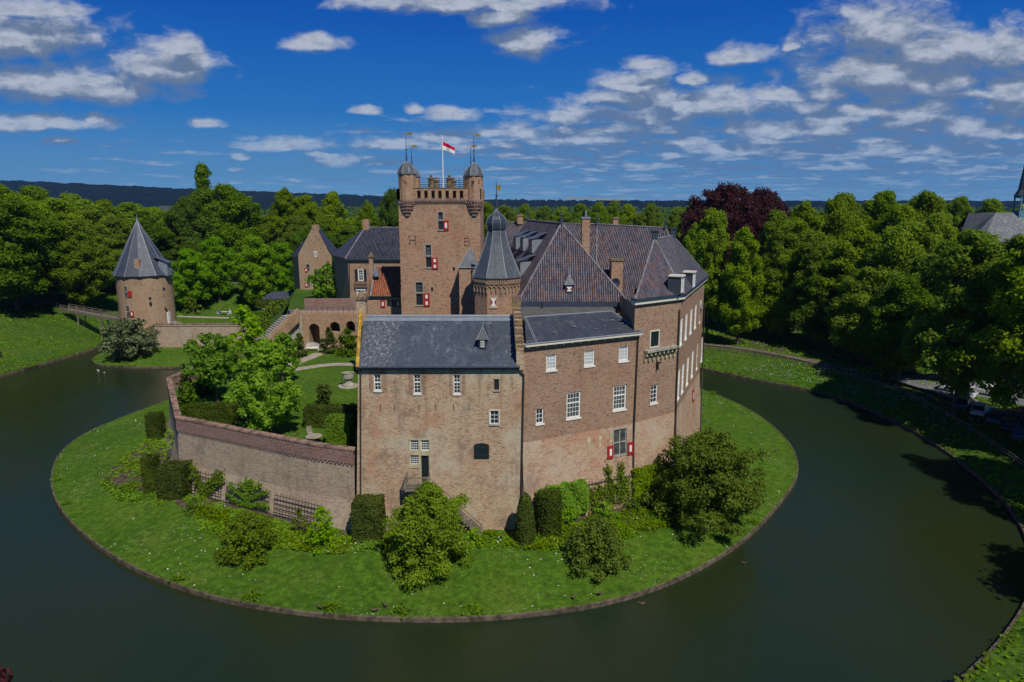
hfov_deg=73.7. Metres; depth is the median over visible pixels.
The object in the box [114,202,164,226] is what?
broadleaf tree
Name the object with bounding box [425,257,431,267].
window
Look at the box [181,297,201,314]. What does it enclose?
shrub
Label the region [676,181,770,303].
broadleaf tree
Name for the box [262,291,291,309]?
shed
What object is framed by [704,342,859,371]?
path
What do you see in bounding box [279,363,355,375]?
path
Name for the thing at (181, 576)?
bank plants
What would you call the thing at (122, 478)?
flower bed
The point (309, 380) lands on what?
terrace lawn
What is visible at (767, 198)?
broadleaf tree
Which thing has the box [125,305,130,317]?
window
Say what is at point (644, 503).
flower bed
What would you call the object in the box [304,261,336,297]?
broadleaf tree
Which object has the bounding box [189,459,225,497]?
espalier
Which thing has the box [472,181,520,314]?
stair tower
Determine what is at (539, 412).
window
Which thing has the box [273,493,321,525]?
trellis
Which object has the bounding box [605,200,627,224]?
broadleaf tree
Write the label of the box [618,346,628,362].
window
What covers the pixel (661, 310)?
castle block
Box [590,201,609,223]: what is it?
broadleaf tree
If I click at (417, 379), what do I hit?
window
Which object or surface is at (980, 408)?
parked car
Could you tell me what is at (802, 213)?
broadleaf tree
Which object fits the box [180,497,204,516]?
shrub
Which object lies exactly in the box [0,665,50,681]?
broadleaf tree
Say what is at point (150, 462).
yew column
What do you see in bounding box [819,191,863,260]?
broadleaf tree
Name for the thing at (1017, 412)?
parked car
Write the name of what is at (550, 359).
window
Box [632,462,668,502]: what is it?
ivy
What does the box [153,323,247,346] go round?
curtain wall
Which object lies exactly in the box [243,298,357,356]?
arcaded wall
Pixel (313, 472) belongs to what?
rampart wall
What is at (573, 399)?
window
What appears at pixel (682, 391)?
window
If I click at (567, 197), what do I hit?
tower crane
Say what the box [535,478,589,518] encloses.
ivy
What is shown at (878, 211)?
broadleaf tree
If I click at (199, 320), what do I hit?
garden lawn
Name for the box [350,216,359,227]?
broadleaf tree
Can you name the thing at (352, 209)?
distant wood
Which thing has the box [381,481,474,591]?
shrub
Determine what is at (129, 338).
bush
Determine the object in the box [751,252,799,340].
broadleaf tree
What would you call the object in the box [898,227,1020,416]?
broadleaf tree
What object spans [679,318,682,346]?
window
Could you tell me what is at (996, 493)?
kerb
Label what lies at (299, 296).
courtyard
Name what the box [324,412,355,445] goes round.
hedge
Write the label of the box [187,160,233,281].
broadleaf tree
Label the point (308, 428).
garden chair
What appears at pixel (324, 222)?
broadleaf tree
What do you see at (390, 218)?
broadleaf tree
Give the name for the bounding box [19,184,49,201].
broadleaf tree
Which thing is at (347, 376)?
urn
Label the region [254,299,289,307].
hedge
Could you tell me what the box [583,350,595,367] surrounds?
window
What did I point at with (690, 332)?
window
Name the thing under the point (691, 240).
broadleaf tree
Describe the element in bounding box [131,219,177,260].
broadleaf tree
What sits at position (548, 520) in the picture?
yew block
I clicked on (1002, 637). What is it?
bank plants
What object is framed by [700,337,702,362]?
window
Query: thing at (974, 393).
parked car
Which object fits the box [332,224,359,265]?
broadleaf tree
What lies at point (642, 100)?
sky
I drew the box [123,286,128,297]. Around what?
window
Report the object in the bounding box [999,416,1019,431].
parked car
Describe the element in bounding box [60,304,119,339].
footbridge
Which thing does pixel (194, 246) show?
broadleaf tree
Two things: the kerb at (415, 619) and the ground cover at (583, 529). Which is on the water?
the kerb at (415, 619)
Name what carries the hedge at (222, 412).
on the terrace lawn at (309, 380)
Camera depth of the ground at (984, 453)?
123.70 m
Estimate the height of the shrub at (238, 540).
4.496 m
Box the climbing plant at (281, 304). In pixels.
[272,298,288,314]
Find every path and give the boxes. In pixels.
[176,315,239,318]
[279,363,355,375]
[288,353,322,365]
[701,333,951,407]
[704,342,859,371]
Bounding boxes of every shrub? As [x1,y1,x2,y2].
[163,428,173,459]
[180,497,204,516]
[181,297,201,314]
[213,510,278,571]
[252,320,270,338]
[254,309,272,320]
[254,315,269,321]
[264,301,279,313]
[292,507,308,534]
[304,506,341,553]
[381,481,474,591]
[465,527,483,545]
[561,514,633,581]
[562,508,583,526]
[592,501,622,518]
[625,497,640,509]
[639,427,770,539]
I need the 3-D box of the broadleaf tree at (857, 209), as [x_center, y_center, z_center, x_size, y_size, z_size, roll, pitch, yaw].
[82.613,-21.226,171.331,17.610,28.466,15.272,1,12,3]
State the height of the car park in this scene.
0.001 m
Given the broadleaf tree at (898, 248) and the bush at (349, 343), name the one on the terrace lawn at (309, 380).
the bush at (349, 343)
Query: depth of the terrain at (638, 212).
1889.60 m
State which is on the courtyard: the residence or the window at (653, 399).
the residence
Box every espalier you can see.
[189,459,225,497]
[223,476,270,510]
[588,459,633,513]
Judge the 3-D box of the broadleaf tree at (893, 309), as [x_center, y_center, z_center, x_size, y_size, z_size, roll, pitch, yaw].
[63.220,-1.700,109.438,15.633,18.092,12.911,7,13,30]
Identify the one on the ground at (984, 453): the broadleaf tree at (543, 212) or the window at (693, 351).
the broadleaf tree at (543, 212)
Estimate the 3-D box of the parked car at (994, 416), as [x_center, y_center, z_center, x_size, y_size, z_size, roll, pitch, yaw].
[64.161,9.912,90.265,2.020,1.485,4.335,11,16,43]
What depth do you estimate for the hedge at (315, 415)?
72.21 m
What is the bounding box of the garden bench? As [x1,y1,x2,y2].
[305,343,318,350]
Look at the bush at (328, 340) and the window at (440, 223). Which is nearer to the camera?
the window at (440, 223)
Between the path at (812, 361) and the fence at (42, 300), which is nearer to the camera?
the path at (812, 361)
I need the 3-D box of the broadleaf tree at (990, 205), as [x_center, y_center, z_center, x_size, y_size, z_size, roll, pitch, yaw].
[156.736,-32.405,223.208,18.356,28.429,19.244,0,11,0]
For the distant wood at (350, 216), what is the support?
on the ground at (984, 453)
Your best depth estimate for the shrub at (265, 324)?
114.36 m
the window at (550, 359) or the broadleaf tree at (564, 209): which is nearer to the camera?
the window at (550, 359)
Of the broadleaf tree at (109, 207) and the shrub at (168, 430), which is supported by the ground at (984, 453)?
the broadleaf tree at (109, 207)
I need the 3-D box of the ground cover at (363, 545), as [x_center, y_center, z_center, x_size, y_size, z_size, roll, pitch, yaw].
[-21.965,17.199,63.388,27.723,0.836,6.702,4,12,19]
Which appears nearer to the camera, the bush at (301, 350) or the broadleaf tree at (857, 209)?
the bush at (301, 350)
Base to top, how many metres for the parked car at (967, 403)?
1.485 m
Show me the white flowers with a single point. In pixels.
(412, 594)
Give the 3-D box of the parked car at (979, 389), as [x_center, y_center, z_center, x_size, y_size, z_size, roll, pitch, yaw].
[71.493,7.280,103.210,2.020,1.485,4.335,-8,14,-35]
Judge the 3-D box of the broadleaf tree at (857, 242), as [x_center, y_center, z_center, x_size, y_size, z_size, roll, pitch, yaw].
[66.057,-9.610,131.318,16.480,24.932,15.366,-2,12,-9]
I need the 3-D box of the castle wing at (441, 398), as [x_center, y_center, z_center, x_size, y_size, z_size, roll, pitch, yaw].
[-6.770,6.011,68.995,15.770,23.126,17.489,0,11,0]
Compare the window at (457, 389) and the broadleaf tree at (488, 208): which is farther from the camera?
the broadleaf tree at (488, 208)
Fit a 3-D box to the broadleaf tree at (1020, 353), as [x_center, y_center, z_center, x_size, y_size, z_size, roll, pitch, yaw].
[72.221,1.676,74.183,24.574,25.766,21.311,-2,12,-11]
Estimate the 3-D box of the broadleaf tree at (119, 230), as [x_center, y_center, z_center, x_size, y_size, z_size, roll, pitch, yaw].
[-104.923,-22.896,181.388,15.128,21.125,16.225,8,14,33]
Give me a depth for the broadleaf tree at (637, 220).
271.18 m
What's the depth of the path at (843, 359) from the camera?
128.83 m
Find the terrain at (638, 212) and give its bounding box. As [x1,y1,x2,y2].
[261,211,1008,215]
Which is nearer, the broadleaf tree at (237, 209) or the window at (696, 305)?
the window at (696, 305)
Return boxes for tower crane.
[566,195,625,209]
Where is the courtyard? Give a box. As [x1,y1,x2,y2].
[287,288,401,314]
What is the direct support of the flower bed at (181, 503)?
on the lawn at (281, 580)
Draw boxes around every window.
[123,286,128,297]
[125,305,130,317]
[358,269,363,280]
[373,375,381,391]
[410,440,418,449]
[411,455,418,463]
[413,375,421,394]
[415,281,423,292]
[416,294,423,305]
[421,440,428,449]
[424,244,431,256]
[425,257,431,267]
[437,211,443,220]
[438,221,443,230]
[453,375,460,394]
[489,410,499,425]
[493,379,499,391]
[535,408,544,425]
[545,354,557,372]
[566,392,581,420]
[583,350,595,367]
[612,385,626,412]
[613,427,627,457]
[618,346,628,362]
[649,329,659,347]
[650,384,657,405]
[677,370,679,401]
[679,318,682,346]
[681,364,683,394]
[684,314,687,340]
[686,358,688,386]
[689,310,691,334]
[691,351,693,378]
[694,305,696,329]
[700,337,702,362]
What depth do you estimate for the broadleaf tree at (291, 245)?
192.18 m
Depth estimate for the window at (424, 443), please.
61.44 m
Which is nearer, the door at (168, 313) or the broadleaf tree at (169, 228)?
the door at (168, 313)
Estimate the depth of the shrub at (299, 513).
61.37 m
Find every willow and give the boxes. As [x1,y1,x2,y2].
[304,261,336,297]
[329,283,335,297]
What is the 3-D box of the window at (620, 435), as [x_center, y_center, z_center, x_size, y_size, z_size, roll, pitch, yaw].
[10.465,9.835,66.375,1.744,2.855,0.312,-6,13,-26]
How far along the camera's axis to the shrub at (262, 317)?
122.39 m
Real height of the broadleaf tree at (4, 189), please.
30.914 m
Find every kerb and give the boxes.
[0,345,1023,681]
[51,351,798,622]
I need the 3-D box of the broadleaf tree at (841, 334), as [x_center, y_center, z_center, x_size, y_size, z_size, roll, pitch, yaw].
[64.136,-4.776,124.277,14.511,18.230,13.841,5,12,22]
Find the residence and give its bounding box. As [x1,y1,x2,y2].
[331,219,485,305]
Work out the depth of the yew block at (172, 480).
69.10 m
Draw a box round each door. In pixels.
[167,312,170,322]
[421,456,428,482]
[651,331,658,346]
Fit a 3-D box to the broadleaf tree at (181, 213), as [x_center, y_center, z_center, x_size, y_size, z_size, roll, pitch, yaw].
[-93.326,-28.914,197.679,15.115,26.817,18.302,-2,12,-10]
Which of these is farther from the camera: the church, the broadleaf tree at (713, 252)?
the church
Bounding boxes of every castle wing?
[355,290,524,529]
[521,302,642,526]
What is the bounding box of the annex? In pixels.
[367,252,401,314]
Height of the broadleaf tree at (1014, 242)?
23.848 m
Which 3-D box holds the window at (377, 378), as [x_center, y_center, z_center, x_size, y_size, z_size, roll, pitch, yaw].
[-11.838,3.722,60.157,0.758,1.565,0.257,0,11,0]
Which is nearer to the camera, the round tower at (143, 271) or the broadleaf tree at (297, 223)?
the round tower at (143, 271)
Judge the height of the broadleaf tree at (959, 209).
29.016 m
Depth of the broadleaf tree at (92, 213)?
189.86 m
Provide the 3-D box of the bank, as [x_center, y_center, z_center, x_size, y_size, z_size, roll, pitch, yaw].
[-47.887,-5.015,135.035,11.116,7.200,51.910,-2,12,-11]
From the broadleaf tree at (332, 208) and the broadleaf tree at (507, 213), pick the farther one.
the broadleaf tree at (507, 213)
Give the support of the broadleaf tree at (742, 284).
on the ground at (984, 453)
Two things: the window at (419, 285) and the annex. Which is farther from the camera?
the annex
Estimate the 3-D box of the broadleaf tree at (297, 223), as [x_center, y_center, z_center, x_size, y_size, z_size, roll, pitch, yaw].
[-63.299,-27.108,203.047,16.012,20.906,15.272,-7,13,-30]
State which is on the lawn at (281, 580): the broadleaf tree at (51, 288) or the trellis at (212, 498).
the trellis at (212, 498)
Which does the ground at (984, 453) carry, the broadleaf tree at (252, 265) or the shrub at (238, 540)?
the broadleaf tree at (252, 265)
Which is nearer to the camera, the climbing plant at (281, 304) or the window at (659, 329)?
the window at (659, 329)
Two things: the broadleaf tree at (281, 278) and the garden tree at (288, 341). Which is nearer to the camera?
the garden tree at (288, 341)
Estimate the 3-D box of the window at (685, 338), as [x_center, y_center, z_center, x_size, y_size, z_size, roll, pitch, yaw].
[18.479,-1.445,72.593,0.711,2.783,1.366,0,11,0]
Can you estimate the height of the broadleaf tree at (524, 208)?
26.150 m
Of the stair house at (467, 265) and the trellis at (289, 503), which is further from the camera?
the stair house at (467, 265)
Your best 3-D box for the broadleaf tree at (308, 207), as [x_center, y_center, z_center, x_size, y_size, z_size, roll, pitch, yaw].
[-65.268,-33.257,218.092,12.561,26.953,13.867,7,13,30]
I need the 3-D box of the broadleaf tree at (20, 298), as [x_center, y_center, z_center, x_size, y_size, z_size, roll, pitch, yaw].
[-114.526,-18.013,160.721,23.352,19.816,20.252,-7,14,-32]
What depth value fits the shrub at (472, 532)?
60.01 m
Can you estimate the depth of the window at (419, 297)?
82.84 m
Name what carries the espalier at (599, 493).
attached to the castle wing at (580, 370)
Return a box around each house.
[159,206,171,210]
[458,247,477,314]
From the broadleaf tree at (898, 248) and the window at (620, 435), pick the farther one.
the broadleaf tree at (898, 248)
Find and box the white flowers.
[52,361,783,614]
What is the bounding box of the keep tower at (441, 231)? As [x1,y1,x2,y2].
[396,133,484,314]
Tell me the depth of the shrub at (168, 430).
78.89 m
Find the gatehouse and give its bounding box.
[291,225,336,289]
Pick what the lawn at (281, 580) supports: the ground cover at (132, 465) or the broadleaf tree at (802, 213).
the ground cover at (132, 465)
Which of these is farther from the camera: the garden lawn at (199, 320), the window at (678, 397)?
the garden lawn at (199, 320)
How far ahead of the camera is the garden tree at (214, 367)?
79.49 m
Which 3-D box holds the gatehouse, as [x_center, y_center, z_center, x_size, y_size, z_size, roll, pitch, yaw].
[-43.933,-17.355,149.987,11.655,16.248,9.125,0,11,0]
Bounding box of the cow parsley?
[744,364,973,422]
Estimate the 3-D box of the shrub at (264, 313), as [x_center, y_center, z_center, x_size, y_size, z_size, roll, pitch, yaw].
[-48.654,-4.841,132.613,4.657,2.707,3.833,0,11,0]
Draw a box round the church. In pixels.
[955,167,1023,255]
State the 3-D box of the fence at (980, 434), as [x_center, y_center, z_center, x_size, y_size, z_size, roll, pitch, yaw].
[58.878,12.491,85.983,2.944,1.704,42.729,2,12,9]
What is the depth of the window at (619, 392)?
65.60 m
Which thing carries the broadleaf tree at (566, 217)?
on the ground at (984, 453)
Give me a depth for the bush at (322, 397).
79.96 m
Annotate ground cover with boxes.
[100,437,168,505]
[106,440,166,504]
[182,492,392,555]
[184,493,390,553]
[472,486,723,551]
[477,500,685,550]
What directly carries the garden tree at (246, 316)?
on the terrace lawn at (309, 380)
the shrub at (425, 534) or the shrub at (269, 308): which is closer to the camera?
the shrub at (425, 534)
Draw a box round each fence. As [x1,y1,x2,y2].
[6,296,65,312]
[705,344,902,393]
[901,389,1023,465]
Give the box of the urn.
[338,371,357,388]
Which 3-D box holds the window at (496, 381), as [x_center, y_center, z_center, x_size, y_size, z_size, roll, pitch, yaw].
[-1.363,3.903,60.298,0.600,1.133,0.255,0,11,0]
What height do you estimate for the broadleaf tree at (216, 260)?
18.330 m
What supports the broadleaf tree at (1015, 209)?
on the ground at (984, 453)
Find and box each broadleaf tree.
[0,183,18,195]
[0,193,67,310]
[0,265,18,299]
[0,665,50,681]
[3,191,61,295]
[17,250,63,305]
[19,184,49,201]
[34,196,95,236]
[34,217,122,310]
[39,279,62,299]
[60,191,105,216]
[63,202,113,239]
[92,199,121,215]
[92,215,152,285]
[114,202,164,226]
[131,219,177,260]
[145,207,172,225]
[159,223,177,269]
[162,194,209,251]
[162,235,201,271]
[171,248,213,311]
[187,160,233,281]
[197,236,240,301]
[206,182,267,281]
[232,234,280,309]
[258,215,270,248]
[264,187,303,245]
[266,242,294,291]
[271,214,313,243]
[284,242,295,290]
[290,224,341,266]
[295,194,319,224]
[315,190,354,230]
[315,215,336,238]
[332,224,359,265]
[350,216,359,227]
[357,200,379,230]
[377,186,398,226]
[483,201,493,236]
[498,205,516,230]
[515,204,533,221]
[531,205,553,220]
[552,206,569,220]
[554,212,576,222]
[570,203,591,222]
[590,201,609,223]
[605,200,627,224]
[623,204,637,223]
[628,213,648,225]
[639,202,664,226]
[666,206,686,234]
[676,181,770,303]
[682,222,708,306]
[694,207,732,341]
[718,225,766,344]
[733,187,791,240]
[736,207,805,336]
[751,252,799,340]
[762,229,838,345]
[788,199,826,331]
[788,257,850,350]
[815,226,882,352]
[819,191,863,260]
[821,265,886,361]
[835,219,932,320]
[852,201,867,216]
[853,274,938,382]
[855,188,898,238]
[877,202,918,240]
[884,252,934,374]
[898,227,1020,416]
[906,189,957,241]
[911,212,956,256]
[918,238,990,379]
[938,205,961,240]
[940,235,1023,424]
[947,196,973,227]
[975,197,1007,212]
[985,233,1023,329]
[1008,204,1023,212]
[1009,347,1023,369]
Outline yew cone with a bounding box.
[514,492,535,545]
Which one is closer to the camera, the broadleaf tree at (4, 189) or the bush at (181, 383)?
the bush at (181, 383)
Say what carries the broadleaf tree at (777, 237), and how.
on the ground at (984, 453)
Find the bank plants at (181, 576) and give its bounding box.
[49,357,761,617]
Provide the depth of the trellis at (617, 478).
66.49 m
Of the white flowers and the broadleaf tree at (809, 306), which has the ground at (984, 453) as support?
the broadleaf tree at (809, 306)
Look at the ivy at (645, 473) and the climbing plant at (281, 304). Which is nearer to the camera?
the ivy at (645, 473)
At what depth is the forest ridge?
2687.56 m
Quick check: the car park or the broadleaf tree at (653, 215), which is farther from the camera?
the broadleaf tree at (653, 215)
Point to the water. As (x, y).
(876, 548)
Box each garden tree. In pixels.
[179,332,241,401]
[221,339,303,432]
[224,304,265,379]
[260,332,301,381]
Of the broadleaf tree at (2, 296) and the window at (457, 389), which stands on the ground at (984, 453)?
the broadleaf tree at (2, 296)
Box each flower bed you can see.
[104,436,169,490]
[176,493,350,535]
[535,487,700,538]
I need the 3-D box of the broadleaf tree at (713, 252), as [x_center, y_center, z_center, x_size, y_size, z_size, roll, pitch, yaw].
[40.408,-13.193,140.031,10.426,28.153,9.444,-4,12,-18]
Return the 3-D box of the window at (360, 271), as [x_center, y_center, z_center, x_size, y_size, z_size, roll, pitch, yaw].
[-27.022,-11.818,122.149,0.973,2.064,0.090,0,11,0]
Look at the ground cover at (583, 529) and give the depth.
63.19 m
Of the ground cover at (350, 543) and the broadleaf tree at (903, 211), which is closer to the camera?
the ground cover at (350, 543)
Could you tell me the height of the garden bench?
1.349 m
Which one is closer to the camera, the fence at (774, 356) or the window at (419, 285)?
the window at (419, 285)
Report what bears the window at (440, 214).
in the keep tower at (441, 231)
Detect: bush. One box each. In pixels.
[98,317,160,358]
[174,363,195,404]
[179,381,198,415]
[191,378,217,394]
[227,382,248,404]
[293,333,309,356]
[315,383,331,403]
[319,327,338,353]
[335,327,356,357]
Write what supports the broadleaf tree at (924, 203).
on the ground at (984, 453)
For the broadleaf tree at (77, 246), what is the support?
on the ground at (984, 453)
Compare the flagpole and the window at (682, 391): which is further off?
the flagpole
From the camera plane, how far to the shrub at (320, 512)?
59.20 m
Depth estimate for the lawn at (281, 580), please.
59.11 m
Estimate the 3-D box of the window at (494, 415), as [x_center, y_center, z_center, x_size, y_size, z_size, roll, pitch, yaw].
[-1.571,6.820,60.890,0.977,1.495,0.258,0,11,0]
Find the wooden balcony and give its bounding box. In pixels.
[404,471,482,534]
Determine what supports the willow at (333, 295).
on the courtyard
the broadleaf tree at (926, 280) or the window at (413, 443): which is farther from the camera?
the broadleaf tree at (926, 280)
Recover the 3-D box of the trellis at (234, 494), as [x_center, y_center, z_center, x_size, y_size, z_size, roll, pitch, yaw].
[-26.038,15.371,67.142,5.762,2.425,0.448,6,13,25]
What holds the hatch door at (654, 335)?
in the castle block at (661, 310)
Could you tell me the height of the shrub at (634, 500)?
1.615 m
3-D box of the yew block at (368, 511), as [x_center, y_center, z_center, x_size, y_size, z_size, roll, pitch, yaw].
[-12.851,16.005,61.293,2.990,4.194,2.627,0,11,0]
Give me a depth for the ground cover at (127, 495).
76.27 m
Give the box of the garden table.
[305,433,321,441]
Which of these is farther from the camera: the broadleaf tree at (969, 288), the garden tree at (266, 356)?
the broadleaf tree at (969, 288)
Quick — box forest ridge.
[0,180,1019,210]
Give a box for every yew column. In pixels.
[140,453,160,494]
[144,411,165,439]
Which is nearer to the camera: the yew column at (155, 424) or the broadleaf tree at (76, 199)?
the yew column at (155, 424)
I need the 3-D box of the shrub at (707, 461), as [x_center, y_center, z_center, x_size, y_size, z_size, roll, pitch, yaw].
[18.977,13.136,65.801,12.044,9.548,11.738,-6,13,-28]
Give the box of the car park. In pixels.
[888,373,1023,420]
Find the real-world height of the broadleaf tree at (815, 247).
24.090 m
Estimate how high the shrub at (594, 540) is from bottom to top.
4.834 m
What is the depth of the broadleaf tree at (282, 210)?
209.28 m
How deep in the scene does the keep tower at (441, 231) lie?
81.27 m
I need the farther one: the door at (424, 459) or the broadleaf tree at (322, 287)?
the broadleaf tree at (322, 287)
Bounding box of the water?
[0,348,1023,681]
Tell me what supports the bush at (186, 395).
on the terrace lawn at (309, 380)
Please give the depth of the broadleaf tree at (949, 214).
184.07 m
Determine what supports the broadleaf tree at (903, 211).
on the ground at (984, 453)
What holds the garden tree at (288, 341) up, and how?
on the terrace lawn at (309, 380)
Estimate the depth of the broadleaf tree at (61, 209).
185.50 m
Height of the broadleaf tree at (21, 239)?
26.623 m
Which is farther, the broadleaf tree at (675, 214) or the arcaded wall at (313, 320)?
the broadleaf tree at (675, 214)
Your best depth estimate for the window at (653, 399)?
68.20 m
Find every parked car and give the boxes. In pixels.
[953,396,974,409]
[960,389,978,398]
[970,383,993,393]
[970,402,990,416]
[986,409,1007,423]
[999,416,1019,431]
[1005,406,1023,417]
[1011,423,1023,439]
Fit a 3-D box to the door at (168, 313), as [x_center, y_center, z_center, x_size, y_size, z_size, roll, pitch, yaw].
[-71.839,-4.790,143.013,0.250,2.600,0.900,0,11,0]
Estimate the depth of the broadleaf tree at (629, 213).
282.09 m
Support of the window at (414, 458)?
in the castle wing at (441, 398)
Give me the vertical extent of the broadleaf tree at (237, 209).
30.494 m
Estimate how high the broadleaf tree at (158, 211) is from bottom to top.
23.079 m
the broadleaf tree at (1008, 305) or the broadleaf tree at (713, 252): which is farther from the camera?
the broadleaf tree at (713, 252)
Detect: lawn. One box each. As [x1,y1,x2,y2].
[52,347,796,616]
[175,350,363,473]
[176,313,263,322]
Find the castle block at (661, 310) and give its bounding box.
[620,228,708,501]
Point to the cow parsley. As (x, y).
(874, 390)
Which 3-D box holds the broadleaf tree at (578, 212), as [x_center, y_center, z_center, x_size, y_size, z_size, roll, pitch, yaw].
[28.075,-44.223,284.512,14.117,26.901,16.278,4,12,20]
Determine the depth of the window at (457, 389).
60.34 m
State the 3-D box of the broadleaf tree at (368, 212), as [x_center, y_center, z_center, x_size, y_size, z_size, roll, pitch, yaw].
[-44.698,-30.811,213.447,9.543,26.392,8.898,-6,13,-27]
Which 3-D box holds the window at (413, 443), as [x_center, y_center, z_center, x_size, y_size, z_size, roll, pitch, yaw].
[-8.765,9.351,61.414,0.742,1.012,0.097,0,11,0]
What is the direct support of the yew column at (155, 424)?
on the lawn at (281, 580)
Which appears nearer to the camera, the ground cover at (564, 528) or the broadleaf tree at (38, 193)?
the ground cover at (564, 528)
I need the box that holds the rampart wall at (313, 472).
[166,338,356,530]
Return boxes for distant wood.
[115,205,1015,214]
[246,210,823,221]
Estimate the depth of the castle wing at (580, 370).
63.67 m
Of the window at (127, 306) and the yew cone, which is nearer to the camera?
the yew cone
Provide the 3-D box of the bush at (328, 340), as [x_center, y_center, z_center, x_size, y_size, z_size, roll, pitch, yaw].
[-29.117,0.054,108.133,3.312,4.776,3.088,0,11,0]
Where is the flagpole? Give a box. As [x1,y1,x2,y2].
[441,138,454,187]
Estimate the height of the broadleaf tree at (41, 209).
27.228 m
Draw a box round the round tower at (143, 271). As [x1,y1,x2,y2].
[112,214,179,346]
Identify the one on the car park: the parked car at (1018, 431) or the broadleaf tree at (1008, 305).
the parked car at (1018, 431)
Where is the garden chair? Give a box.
[306,426,312,434]
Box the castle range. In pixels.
[506,209,702,373]
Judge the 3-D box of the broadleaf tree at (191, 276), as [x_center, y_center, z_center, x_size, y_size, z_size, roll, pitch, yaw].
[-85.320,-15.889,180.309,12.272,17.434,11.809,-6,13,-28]
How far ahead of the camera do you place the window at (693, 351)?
79.93 m
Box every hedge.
[184,401,241,423]
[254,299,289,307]
[303,403,357,428]
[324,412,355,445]
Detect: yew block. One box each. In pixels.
[154,459,192,500]
[350,493,386,542]
[535,488,562,539]
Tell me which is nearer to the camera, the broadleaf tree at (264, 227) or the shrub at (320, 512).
the shrub at (320, 512)
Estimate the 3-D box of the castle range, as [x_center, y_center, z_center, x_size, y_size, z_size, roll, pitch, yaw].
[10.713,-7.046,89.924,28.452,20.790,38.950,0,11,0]
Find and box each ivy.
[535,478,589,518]
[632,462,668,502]
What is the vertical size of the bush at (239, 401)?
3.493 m
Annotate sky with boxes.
[0,0,1023,200]
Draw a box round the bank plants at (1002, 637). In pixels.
[0,343,1023,681]
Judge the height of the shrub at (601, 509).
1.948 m
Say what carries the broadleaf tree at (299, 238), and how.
on the ground at (984, 453)
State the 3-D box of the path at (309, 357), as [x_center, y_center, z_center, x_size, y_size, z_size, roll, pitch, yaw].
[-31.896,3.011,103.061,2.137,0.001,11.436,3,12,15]
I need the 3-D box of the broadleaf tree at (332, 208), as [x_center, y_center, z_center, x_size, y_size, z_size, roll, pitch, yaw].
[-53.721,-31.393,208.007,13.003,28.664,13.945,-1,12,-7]
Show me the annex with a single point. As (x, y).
(384, 292)
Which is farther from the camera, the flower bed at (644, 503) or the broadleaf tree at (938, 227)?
the broadleaf tree at (938, 227)
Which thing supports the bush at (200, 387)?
on the terrace lawn at (309, 380)
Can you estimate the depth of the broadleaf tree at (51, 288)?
169.47 m
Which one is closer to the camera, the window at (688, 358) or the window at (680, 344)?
the window at (680, 344)
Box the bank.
[251,291,294,338]
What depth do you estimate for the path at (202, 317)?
152.18 m
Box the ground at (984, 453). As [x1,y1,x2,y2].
[0,269,1023,681]
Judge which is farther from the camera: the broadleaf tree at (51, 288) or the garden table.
the broadleaf tree at (51, 288)
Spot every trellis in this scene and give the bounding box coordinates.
[189,470,221,501]
[225,481,269,513]
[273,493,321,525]
[588,475,632,508]
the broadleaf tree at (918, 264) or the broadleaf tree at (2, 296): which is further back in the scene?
the broadleaf tree at (2, 296)
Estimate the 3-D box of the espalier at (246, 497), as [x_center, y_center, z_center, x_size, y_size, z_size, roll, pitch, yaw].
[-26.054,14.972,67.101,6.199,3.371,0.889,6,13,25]
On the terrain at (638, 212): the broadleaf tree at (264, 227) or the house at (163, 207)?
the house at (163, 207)

